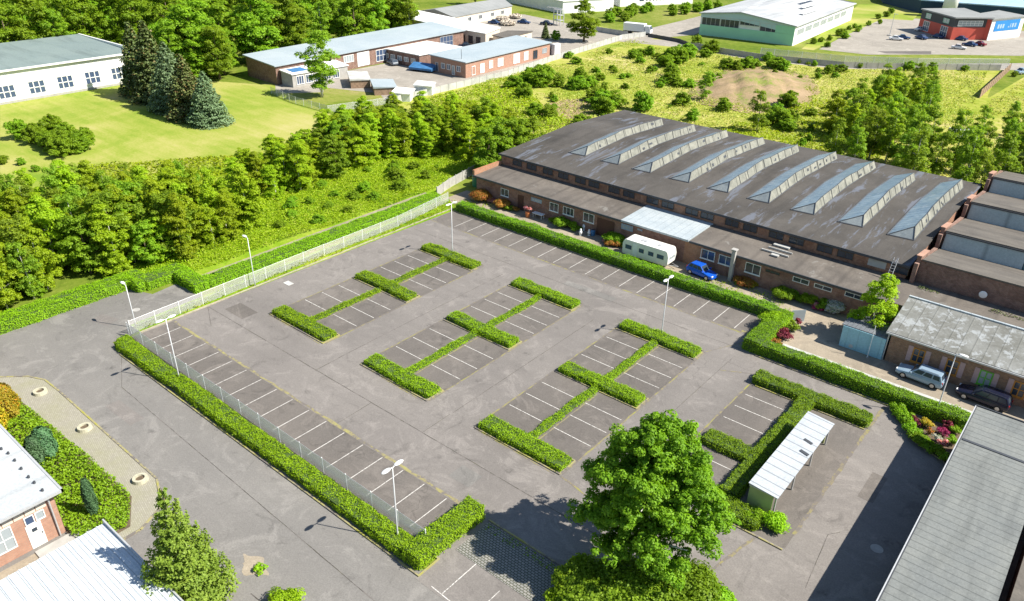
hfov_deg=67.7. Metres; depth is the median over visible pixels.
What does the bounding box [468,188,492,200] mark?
garden shrub
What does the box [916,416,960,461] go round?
flower bed
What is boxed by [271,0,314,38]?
deciduous tree
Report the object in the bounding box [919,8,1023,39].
red office building
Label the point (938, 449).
box bush
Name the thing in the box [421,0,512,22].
cream barrack
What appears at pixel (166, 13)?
deciduous tree
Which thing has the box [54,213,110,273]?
young birch tree
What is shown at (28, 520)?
window
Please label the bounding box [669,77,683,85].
field bush
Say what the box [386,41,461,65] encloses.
white flat roofed wing
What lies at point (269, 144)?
young birch tree
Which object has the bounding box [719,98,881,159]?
field weeds
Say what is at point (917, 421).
flowering plant
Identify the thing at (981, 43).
parked car
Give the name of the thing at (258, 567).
shrub
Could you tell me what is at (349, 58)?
window
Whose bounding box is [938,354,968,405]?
street lamp
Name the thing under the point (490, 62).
window
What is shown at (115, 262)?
young birch tree
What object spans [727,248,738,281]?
concrete post
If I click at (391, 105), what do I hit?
young birch tree
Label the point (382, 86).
shed
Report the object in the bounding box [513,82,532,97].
field bush
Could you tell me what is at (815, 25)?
window
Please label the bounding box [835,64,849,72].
field bush
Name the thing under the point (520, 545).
shade weeds
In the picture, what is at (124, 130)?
lawn
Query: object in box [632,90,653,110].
field bush
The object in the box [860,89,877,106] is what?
birch tree
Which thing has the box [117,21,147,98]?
spruce tree
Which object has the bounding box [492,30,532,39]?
cream bungalow
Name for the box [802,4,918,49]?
lawn
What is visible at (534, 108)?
field bush
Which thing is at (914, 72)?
birch tree
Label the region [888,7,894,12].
verge shrub
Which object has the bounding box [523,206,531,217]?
potted rose
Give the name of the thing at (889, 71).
birch tree
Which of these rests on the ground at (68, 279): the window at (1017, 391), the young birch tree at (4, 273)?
the young birch tree at (4, 273)
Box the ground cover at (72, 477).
[1,394,130,535]
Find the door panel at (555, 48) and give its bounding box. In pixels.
[551,43,559,54]
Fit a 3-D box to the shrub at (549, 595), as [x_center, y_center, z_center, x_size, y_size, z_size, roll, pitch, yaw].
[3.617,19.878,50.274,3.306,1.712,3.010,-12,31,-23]
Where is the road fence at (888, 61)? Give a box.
[760,48,1009,67]
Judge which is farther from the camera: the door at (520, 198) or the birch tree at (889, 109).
the birch tree at (889, 109)
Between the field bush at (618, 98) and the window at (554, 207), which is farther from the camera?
the field bush at (618, 98)
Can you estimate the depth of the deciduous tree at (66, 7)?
218.42 m
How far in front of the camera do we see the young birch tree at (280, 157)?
116.61 m
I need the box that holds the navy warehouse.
[881,0,1023,14]
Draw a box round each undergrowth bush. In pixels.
[21,276,47,296]
[43,255,63,272]
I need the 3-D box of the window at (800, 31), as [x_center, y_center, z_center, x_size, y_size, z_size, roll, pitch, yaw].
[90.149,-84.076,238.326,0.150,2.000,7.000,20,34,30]
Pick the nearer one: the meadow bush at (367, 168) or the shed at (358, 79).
the meadow bush at (367, 168)
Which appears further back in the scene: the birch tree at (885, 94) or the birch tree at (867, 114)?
the birch tree at (885, 94)
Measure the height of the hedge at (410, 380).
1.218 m
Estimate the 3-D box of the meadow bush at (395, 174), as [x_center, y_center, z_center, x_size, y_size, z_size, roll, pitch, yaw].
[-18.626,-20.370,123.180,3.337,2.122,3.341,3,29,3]
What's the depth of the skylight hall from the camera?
107.76 m
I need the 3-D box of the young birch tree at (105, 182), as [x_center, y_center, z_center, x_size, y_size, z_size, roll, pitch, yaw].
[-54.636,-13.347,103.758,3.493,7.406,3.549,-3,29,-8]
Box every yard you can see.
[275,14,617,99]
[820,19,1023,55]
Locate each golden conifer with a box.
[0,382,21,422]
[0,406,9,428]
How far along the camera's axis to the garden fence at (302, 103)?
163.90 m
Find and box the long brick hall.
[242,21,465,84]
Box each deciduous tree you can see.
[0,0,11,5]
[0,0,36,42]
[0,0,57,40]
[7,2,39,38]
[22,4,51,37]
[26,0,51,28]
[30,7,75,37]
[44,0,80,35]
[51,0,112,38]
[52,0,80,29]
[76,0,116,38]
[87,0,139,44]
[108,0,155,26]
[111,0,155,44]
[120,0,158,20]
[145,0,188,40]
[147,20,175,51]
[151,24,188,68]
[155,11,186,37]
[156,0,220,73]
[163,22,184,44]
[168,26,215,78]
[173,24,197,73]
[177,0,228,29]
[182,17,213,72]
[199,25,233,79]
[202,0,240,57]
[203,0,235,36]
[207,25,239,74]
[221,0,249,26]
[227,0,285,53]
[231,0,276,23]
[267,0,312,47]
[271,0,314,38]
[296,0,321,41]
[306,0,343,34]
[336,0,377,36]
[349,0,389,26]
[362,0,389,30]
[377,0,403,27]
[392,0,419,26]
[469,127,502,167]
[481,115,515,163]
[501,116,534,151]
[511,116,545,144]
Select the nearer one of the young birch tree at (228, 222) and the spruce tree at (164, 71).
the young birch tree at (228, 222)
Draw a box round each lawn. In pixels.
[0,80,330,188]
[584,25,628,51]
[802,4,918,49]
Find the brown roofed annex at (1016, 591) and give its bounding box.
[1005,545,1023,600]
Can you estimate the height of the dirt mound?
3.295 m
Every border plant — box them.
[503,205,512,209]
[749,281,758,287]
[795,296,802,301]
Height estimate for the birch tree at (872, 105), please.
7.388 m
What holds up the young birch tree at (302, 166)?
on the meadow
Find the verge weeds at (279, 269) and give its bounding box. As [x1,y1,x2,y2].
[136,200,452,329]
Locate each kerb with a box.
[0,375,161,539]
[119,210,945,576]
[140,208,450,332]
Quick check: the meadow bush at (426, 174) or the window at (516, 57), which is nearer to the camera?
the meadow bush at (426, 174)
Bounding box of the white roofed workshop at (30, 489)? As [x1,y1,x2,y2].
[0,424,65,566]
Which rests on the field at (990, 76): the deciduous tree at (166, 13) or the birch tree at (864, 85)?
the birch tree at (864, 85)
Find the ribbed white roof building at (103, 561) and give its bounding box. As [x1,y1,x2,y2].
[0,519,183,600]
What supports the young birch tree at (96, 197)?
on the ground at (654, 18)
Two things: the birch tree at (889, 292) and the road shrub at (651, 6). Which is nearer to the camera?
the birch tree at (889, 292)
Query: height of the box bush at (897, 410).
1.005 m
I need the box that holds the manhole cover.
[870,544,882,552]
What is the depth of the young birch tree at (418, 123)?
133.17 m
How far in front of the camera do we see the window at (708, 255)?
95.19 m
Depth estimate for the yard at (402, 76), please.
194.57 m
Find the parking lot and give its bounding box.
[134,210,1023,600]
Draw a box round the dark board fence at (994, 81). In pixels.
[979,63,1011,97]
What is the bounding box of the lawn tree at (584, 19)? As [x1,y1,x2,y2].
[566,0,600,41]
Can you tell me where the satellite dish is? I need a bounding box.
[979,291,986,297]
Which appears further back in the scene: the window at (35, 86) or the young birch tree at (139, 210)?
the window at (35, 86)
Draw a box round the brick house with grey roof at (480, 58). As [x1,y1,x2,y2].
[428,35,551,77]
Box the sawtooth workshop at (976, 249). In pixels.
[909,170,1023,312]
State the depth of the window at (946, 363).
74.10 m
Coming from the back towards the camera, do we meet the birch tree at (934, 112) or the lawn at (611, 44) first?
the lawn at (611, 44)
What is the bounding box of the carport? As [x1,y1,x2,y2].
[746,411,833,511]
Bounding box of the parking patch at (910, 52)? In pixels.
[878,51,930,53]
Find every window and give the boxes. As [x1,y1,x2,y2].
[0,84,17,99]
[0,526,17,555]
[23,514,34,526]
[26,79,46,94]
[34,509,45,520]
[56,74,74,89]
[83,70,101,84]
[110,66,122,80]
[296,75,304,84]
[305,73,313,82]
[333,69,339,77]
[343,54,353,62]
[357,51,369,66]
[376,48,387,61]
[440,35,452,44]
[468,35,472,43]
[472,66,475,74]
[476,37,480,43]
[480,63,484,72]
[489,60,492,68]
[498,58,503,66]
[501,188,508,197]
[512,159,521,166]
[513,53,519,63]
[524,51,528,59]
[527,163,536,170]
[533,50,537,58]
[543,168,552,175]
[549,202,558,212]
[558,172,568,179]
[562,206,573,217]
[575,176,585,184]
[583,212,593,223]
[588,180,599,188]
[608,186,619,194]
[623,190,634,198]
[646,196,658,205]
[661,201,673,209]
[685,207,698,216]
[699,248,715,261]
[700,211,713,220]
[702,16,720,25]
[718,254,730,266]
[720,17,739,27]
[724,218,738,227]
[740,19,759,26]
[742,223,757,233]
[744,262,760,276]
[759,23,777,32]
[765,269,779,275]
[768,230,783,240]
[788,236,804,246]
[792,276,809,285]
[796,27,804,35]
[804,24,811,32]
[812,21,819,29]
[814,283,831,291]
[816,244,832,254]
[820,18,826,25]
[827,15,833,22]
[833,13,839,20]
[836,249,853,260]
[840,10,846,17]
[844,291,862,300]
[890,264,909,275]
[905,345,931,364]
[922,20,929,31]
[939,25,947,36]
[939,356,965,377]
[958,21,983,25]
[970,367,999,386]
[1005,378,1023,399]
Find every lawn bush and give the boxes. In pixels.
[0,155,9,164]
[2,118,26,139]
[14,157,26,164]
[20,122,44,143]
[30,165,40,171]
[34,129,48,146]
[36,113,61,130]
[37,130,57,152]
[44,135,76,156]
[49,121,75,134]
[51,128,69,138]
[66,131,94,153]
[68,127,94,141]
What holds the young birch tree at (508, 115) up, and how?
on the field at (990, 76)
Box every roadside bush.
[811,60,817,65]
[960,65,970,70]
[1011,70,1017,76]
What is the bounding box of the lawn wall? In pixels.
[595,26,627,34]
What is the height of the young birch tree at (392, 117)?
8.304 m
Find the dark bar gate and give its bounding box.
[648,33,688,45]
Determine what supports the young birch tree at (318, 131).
on the meadow
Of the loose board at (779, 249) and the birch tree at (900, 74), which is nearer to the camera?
the loose board at (779, 249)
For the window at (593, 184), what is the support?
in the skylight hall
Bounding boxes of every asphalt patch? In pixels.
[90,314,117,325]
[225,303,257,318]
[449,465,481,487]
[563,281,615,301]
[858,472,887,502]
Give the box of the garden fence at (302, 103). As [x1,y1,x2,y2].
[270,87,385,111]
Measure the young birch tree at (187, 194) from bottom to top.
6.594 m
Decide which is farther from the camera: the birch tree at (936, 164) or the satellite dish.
the birch tree at (936, 164)
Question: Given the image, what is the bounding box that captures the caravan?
[622,234,677,266]
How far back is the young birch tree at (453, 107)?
136.75 m
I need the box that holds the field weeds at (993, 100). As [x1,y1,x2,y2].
[983,80,1023,125]
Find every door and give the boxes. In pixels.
[25,520,47,548]
[518,195,523,210]
[632,243,636,256]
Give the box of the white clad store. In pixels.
[506,0,613,13]
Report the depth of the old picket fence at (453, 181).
121.85 m
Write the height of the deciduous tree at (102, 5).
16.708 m
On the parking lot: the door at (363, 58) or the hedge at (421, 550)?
the hedge at (421, 550)
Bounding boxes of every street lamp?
[120,281,136,327]
[155,314,178,374]
[242,235,255,285]
[381,459,402,534]
[446,201,456,250]
[661,275,673,332]
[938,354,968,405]
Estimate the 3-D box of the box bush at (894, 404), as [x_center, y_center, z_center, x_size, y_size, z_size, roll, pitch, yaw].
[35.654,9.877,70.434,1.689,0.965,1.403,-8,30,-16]
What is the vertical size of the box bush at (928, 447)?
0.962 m
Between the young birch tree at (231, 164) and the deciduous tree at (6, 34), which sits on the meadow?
the young birch tree at (231, 164)
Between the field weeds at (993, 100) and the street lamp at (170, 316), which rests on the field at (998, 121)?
the field weeds at (993, 100)
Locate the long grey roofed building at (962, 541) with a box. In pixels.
[876,404,1023,600]
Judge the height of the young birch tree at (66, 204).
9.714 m
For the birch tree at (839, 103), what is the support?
on the field at (990, 76)
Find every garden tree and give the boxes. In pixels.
[541,22,549,38]
[550,30,560,39]
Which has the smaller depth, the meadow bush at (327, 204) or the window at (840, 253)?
the window at (840, 253)
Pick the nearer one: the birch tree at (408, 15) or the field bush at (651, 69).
the field bush at (651, 69)
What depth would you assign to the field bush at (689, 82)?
183.47 m
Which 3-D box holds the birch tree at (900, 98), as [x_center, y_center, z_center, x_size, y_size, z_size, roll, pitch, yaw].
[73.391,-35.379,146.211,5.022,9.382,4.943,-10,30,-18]
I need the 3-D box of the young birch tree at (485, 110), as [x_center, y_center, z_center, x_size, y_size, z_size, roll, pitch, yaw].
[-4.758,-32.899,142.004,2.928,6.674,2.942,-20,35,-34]
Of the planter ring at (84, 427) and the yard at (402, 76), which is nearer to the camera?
the planter ring at (84, 427)
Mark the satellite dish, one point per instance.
(982, 294)
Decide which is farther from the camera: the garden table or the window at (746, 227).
the garden table
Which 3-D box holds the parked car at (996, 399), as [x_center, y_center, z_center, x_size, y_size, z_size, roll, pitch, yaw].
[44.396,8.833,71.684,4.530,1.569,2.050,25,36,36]
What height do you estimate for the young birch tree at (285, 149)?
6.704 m
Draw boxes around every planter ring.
[33,387,47,396]
[77,422,92,432]
[132,473,148,485]
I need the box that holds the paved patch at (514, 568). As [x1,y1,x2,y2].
[456,522,558,600]
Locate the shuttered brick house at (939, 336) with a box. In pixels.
[881,295,1023,407]
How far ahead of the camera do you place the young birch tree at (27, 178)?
103.07 m
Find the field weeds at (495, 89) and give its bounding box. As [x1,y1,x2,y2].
[429,77,572,134]
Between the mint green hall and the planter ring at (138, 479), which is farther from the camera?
the mint green hall
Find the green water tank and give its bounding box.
[472,177,476,186]
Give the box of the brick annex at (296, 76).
[279,60,348,87]
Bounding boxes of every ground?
[0,0,1023,569]
[0,260,110,313]
[202,193,424,274]
[242,554,268,575]
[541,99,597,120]
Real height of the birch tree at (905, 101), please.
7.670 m
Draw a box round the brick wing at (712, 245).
[472,160,1023,327]
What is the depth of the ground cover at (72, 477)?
60.12 m
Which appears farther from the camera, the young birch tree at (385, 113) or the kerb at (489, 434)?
the young birch tree at (385, 113)
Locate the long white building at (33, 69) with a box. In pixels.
[0,33,123,104]
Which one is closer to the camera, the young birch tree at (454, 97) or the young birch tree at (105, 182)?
the young birch tree at (105, 182)
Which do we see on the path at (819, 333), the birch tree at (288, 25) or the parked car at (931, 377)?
the parked car at (931, 377)
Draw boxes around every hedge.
[0,262,185,334]
[114,334,485,570]
[173,191,440,293]
[271,241,481,341]
[364,277,580,398]
[455,200,778,315]
[478,318,701,471]
[700,369,874,531]
[739,306,970,430]
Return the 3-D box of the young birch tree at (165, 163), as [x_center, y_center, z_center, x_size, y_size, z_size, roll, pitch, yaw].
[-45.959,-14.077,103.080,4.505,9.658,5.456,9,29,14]
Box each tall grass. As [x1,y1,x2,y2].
[67,151,267,184]
[140,229,241,272]
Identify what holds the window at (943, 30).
in the red office building at (950, 23)
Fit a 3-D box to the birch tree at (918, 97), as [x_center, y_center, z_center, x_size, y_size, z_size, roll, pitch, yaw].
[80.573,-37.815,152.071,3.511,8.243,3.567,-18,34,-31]
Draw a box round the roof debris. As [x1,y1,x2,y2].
[773,243,790,249]
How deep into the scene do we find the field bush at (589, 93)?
169.94 m
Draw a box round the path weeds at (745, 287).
[701,279,790,308]
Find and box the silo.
[942,0,958,7]
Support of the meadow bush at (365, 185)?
on the meadow
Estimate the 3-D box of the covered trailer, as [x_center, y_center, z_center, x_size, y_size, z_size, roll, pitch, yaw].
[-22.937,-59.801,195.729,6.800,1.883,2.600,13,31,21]
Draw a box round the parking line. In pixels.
[150,219,785,600]
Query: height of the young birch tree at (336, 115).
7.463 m
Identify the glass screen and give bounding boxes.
[792,310,805,321]
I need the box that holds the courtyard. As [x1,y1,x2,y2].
[0,553,38,579]
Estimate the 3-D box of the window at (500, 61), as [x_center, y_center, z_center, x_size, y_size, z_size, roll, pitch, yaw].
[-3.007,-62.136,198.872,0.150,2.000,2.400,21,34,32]
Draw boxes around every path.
[442,190,1023,420]
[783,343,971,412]
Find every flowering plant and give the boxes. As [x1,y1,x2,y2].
[911,415,921,425]
[920,417,934,427]
[925,427,934,433]
[931,433,943,440]
[936,427,949,436]
[936,439,948,445]
[942,419,953,428]
[946,434,957,444]
[949,424,961,433]
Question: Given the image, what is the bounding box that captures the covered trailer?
[409,62,435,72]
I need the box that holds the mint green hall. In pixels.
[699,0,856,45]
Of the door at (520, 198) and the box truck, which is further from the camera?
the box truck
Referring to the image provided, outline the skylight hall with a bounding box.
[498,110,981,279]
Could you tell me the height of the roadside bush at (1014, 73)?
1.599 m
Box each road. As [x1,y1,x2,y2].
[0,284,444,600]
[479,21,1023,69]
[629,16,700,38]
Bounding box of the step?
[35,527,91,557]
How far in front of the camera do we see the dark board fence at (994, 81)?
191.43 m
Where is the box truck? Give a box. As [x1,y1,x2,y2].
[623,22,652,34]
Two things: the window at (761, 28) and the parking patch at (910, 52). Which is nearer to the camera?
the parking patch at (910, 52)
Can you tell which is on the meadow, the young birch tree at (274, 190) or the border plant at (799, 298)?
the young birch tree at (274, 190)
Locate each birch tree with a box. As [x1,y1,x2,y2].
[0,173,5,191]
[0,187,31,225]
[0,191,23,219]
[0,211,13,239]
[0,213,44,286]
[0,220,22,269]
[0,231,15,288]
[0,242,23,308]
[0,244,17,292]
[1,173,20,193]
[4,241,42,298]
[8,216,63,288]
[11,205,34,228]
[12,167,40,191]
[12,176,32,205]
[24,195,72,268]
[26,192,55,244]
[26,214,62,261]
[38,163,65,198]
[39,159,80,194]
[42,187,61,206]
[46,197,65,240]
[52,193,95,258]
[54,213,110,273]
[62,162,82,194]
[64,183,86,207]
[68,195,87,242]
[74,159,105,196]
[76,176,102,192]
[76,193,106,258]
[79,186,91,202]
[80,189,132,256]
[86,204,132,276]
[89,232,107,266]
[93,170,110,190]
[99,176,114,191]
[103,179,153,243]
[105,183,135,253]
[115,210,142,261]
[116,162,130,178]
[116,171,129,180]
[121,176,138,212]
[125,219,165,264]
[128,165,154,201]
[129,201,156,246]
[130,178,171,240]
[131,190,153,209]
[132,178,149,210]
[142,213,176,261]
[145,189,197,253]
[147,166,182,195]
[156,160,185,194]
[162,192,199,260]
[169,182,200,237]
[171,195,205,251]
[172,160,187,176]
[175,170,208,206]
[178,193,201,224]
[179,168,211,225]
[194,166,221,238]
[198,207,229,247]
[209,177,228,213]
[212,192,242,237]
[218,187,237,229]
[222,157,249,195]
[226,165,268,227]
[229,3,255,53]
[233,147,266,183]
[245,151,269,193]
[257,153,269,185]
[258,134,285,178]
[260,164,285,199]
[271,142,294,188]
[272,137,287,168]
[279,143,295,179]
[283,7,300,46]
[284,140,315,190]
[285,131,309,148]
[288,133,313,162]
[291,141,320,184]
[294,30,340,97]
[302,129,314,157]
[308,0,332,39]
[309,128,336,155]
[309,138,320,169]
[313,112,332,138]
[315,150,330,177]
[316,134,350,176]
[317,108,333,138]
[324,120,344,154]
[327,113,345,133]
[328,113,355,145]
[330,0,350,37]
[330,134,353,166]
[332,104,354,133]
[336,0,353,32]
[342,123,372,167]
[352,122,382,164]
[353,95,371,112]
[353,106,363,122]
[354,107,383,139]
[357,114,367,147]
[362,112,382,160]
[368,2,382,25]
[370,109,383,151]
[378,103,409,119]
[378,109,400,148]
[380,133,399,159]
[381,107,397,128]
[382,0,399,27]
[383,91,403,110]
[390,111,402,142]
[393,112,417,157]
[396,0,419,25]
[400,118,414,145]
[408,97,423,131]
[409,112,429,153]
[413,91,431,122]
[415,103,445,135]
[419,130,434,157]
[427,115,444,148]
[429,124,444,154]
[439,104,462,141]
[442,121,454,152]
[443,101,449,108]
[443,105,451,121]
[444,91,468,114]
[445,108,464,148]
[454,101,467,114]
[454,114,480,158]
[461,119,476,147]
[463,100,476,119]
[466,135,480,161]
[470,96,500,129]
[475,121,486,144]
[478,113,495,124]
[479,106,493,123]
[490,102,501,120]
[500,107,520,134]
[697,70,713,98]
[746,89,772,131]
[820,89,849,131]
[823,117,846,154]
[834,87,860,116]
[840,102,862,142]
[844,88,870,132]
[844,123,868,159]
[847,273,899,327]
[848,76,868,107]
[849,113,866,145]
[852,120,872,158]
[854,108,878,140]
[858,98,873,118]
[858,104,893,158]
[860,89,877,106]
[870,101,904,151]
[871,62,893,86]
[871,74,886,96]
[873,97,894,131]
[874,75,906,98]
[874,77,897,105]
[876,88,895,125]
[876,103,907,163]
[887,90,908,123]
[889,81,911,114]
[890,67,906,77]
[891,127,918,169]
[892,70,908,83]
[893,123,932,173]
[894,114,933,168]
[895,98,913,126]
[904,104,919,133]
[904,104,926,132]
[906,78,925,108]
[907,68,923,93]
[908,61,931,93]
[910,90,925,114]
[920,103,944,157]
[921,79,942,122]
[921,82,939,108]
[922,76,936,101]
[923,131,958,174]
[926,66,938,84]
[926,72,942,105]
[941,108,975,171]
[950,126,986,182]
[951,125,976,175]
[967,119,986,166]
[969,121,997,172]
[971,149,997,194]
[972,104,994,128]
[983,132,1022,171]
[991,117,1023,162]
[1000,111,1023,155]
[1001,101,1021,129]
[1008,135,1023,173]
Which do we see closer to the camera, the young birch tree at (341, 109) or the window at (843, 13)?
the young birch tree at (341, 109)
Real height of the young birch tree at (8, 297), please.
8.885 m
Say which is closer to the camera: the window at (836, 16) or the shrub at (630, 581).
the shrub at (630, 581)
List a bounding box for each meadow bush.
[237,223,251,231]
[274,220,286,227]
[282,198,297,208]
[286,209,297,219]
[287,187,295,192]
[304,196,315,203]
[311,214,326,223]
[315,179,327,188]
[322,201,333,209]
[329,190,339,196]
[343,205,353,212]
[345,190,362,199]
[357,180,370,192]
[361,165,372,172]
[367,191,379,200]
[386,163,399,171]
[387,167,406,179]
[389,159,399,164]
[390,178,413,191]
[408,161,419,168]
[420,169,431,178]
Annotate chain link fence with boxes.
[126,323,425,536]
[128,193,447,332]
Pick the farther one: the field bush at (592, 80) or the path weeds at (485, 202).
the field bush at (592, 80)
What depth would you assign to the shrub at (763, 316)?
82.77 m
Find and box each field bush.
[504,74,523,88]
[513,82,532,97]
[518,67,536,82]
[524,66,553,87]
[524,102,542,115]
[533,64,555,76]
[541,103,558,119]
[550,72,565,86]
[550,94,558,101]
[564,51,573,57]
[564,75,590,89]
[569,56,583,63]
[572,66,588,77]
[572,113,590,122]
[581,85,604,100]
[584,75,598,86]
[586,89,619,109]
[589,95,616,114]
[591,66,600,72]
[594,73,605,80]
[601,81,608,89]
[605,48,613,53]
[608,64,616,69]
[608,90,628,107]
[620,82,629,88]
[628,48,643,58]
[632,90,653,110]
[634,56,645,62]
[637,48,644,54]
[644,45,654,55]
[645,65,654,72]
[650,53,660,58]
[655,81,664,87]
[656,53,674,66]
[658,75,669,83]
[660,46,688,61]
[663,64,680,82]
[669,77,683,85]
[671,46,688,63]
[674,91,691,105]
[677,42,697,57]
[681,78,697,87]
[684,107,700,120]
[691,34,702,43]
[699,48,712,57]
[700,39,719,52]
[702,71,715,82]
[715,97,732,110]
[719,57,733,68]
[732,60,742,69]
[740,56,756,67]
[754,58,760,66]
[760,51,775,60]
[764,106,796,126]
[767,56,791,68]
[769,102,783,114]
[777,60,789,70]
[777,90,799,107]
[778,118,798,131]
[789,109,799,122]
[797,137,806,144]
[801,108,817,115]
[804,133,813,141]
[807,124,814,129]
[814,72,821,78]
[823,65,833,73]
[831,72,839,77]
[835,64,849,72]
[902,60,915,69]
[927,62,938,71]
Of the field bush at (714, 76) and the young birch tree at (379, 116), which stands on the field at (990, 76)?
the field bush at (714, 76)
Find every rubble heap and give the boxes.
[495,16,509,20]
[500,20,515,24]
[509,13,521,17]
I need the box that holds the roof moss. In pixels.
[991,309,1021,319]
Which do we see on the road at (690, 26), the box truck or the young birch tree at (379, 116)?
the box truck
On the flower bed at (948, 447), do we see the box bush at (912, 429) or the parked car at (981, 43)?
the box bush at (912, 429)
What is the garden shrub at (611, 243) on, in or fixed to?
on the path at (819, 333)
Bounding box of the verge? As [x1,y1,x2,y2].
[132,199,455,330]
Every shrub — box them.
[253,562,268,575]
[266,586,305,600]
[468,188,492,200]
[493,198,510,207]
[542,586,562,600]
[550,552,614,600]
[553,216,570,226]
[567,221,577,230]
[596,555,677,600]
[601,231,624,243]
[603,7,615,15]
[603,12,615,21]
[604,239,620,245]
[612,7,621,15]
[618,11,629,20]
[624,6,634,16]
[628,3,639,12]
[639,4,649,12]
[645,2,654,10]
[659,558,724,600]
[667,3,676,9]
[668,6,677,14]
[678,4,690,13]
[692,2,703,11]
[702,1,712,10]
[712,585,737,600]
[713,0,722,7]
[733,275,753,287]
[744,506,764,524]
[756,310,789,327]
[762,510,790,533]
[771,338,782,343]
[772,285,796,299]
[776,327,793,339]
[787,319,800,330]
[795,318,802,323]
[799,292,817,303]
[810,37,817,43]
[815,297,829,308]
[824,41,830,46]
[824,300,845,312]
[835,28,844,35]
[840,32,850,37]
[883,11,891,16]
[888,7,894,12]
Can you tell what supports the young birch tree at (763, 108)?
on the field at (990, 76)
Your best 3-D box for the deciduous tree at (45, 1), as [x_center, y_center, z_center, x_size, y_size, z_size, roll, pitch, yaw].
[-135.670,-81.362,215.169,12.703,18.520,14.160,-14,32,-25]
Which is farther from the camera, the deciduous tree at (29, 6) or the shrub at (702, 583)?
the deciduous tree at (29, 6)
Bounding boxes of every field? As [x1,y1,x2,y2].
[398,38,1002,187]
[976,77,1023,137]
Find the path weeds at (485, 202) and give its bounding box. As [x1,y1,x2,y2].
[455,199,514,210]
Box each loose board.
[761,248,788,256]
[768,246,791,253]
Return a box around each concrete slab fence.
[396,32,645,100]
[691,43,1001,70]
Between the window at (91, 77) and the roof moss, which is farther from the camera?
the window at (91, 77)
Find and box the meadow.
[122,148,485,283]
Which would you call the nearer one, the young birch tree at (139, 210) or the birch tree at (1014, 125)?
the young birch tree at (139, 210)
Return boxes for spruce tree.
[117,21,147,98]
[128,19,163,105]
[145,41,178,115]
[163,53,207,123]
[186,70,235,129]
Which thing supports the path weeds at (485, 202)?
on the path at (819, 333)
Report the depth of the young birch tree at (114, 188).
93.78 m
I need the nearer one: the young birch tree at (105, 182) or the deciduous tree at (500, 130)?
the young birch tree at (105, 182)
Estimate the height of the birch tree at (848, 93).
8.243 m
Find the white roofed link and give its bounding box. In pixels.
[411,10,500,44]
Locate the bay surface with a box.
[135,211,866,548]
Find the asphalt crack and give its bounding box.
[121,230,839,600]
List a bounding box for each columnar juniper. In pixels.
[23,434,45,465]
[30,425,58,460]
[80,477,98,515]
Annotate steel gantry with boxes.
[547,7,564,25]
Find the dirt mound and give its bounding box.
[688,66,820,112]
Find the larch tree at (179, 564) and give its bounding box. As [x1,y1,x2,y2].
[139,487,241,600]
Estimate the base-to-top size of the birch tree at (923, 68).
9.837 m
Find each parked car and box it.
[386,58,397,65]
[458,42,470,46]
[488,19,500,23]
[517,18,530,23]
[540,20,553,25]
[686,260,717,280]
[889,35,902,40]
[895,363,946,388]
[898,34,910,39]
[914,26,921,30]
[915,34,927,39]
[931,33,943,38]
[951,44,966,49]
[955,35,967,40]
[955,383,1013,411]
[962,41,977,46]
[975,41,986,45]
[1014,67,1023,74]
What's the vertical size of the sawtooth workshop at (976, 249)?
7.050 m
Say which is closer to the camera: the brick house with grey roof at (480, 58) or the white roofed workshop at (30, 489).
the white roofed workshop at (30, 489)
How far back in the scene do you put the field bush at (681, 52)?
207.54 m
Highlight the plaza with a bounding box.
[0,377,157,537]
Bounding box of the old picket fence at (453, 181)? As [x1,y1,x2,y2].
[436,165,474,193]
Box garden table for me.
[532,211,544,218]
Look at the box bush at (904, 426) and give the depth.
67.72 m
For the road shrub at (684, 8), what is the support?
on the ground at (654, 18)
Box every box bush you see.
[888,401,905,409]
[890,405,906,416]
[893,408,908,416]
[896,413,913,423]
[901,417,916,425]
[901,421,916,430]
[906,426,923,433]
[906,430,927,438]
[910,435,930,443]
[918,438,935,453]
[931,444,945,457]
[938,452,950,461]
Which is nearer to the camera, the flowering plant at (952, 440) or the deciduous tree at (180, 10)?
the flowering plant at (952, 440)
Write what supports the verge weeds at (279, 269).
on the verge
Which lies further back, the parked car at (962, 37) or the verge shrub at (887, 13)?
the verge shrub at (887, 13)
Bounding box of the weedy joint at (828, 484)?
[270,219,885,569]
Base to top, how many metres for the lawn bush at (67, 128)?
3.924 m
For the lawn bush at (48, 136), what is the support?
on the lawn at (124, 130)
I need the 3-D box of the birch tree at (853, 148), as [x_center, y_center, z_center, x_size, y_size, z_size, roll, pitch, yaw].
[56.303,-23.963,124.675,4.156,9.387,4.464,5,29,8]
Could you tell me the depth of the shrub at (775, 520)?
56.87 m
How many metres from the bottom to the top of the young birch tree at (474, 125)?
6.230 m
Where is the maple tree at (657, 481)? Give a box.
[564,409,741,590]
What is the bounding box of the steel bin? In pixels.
[550,43,559,54]
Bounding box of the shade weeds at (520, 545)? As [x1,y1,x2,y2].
[485,523,553,568]

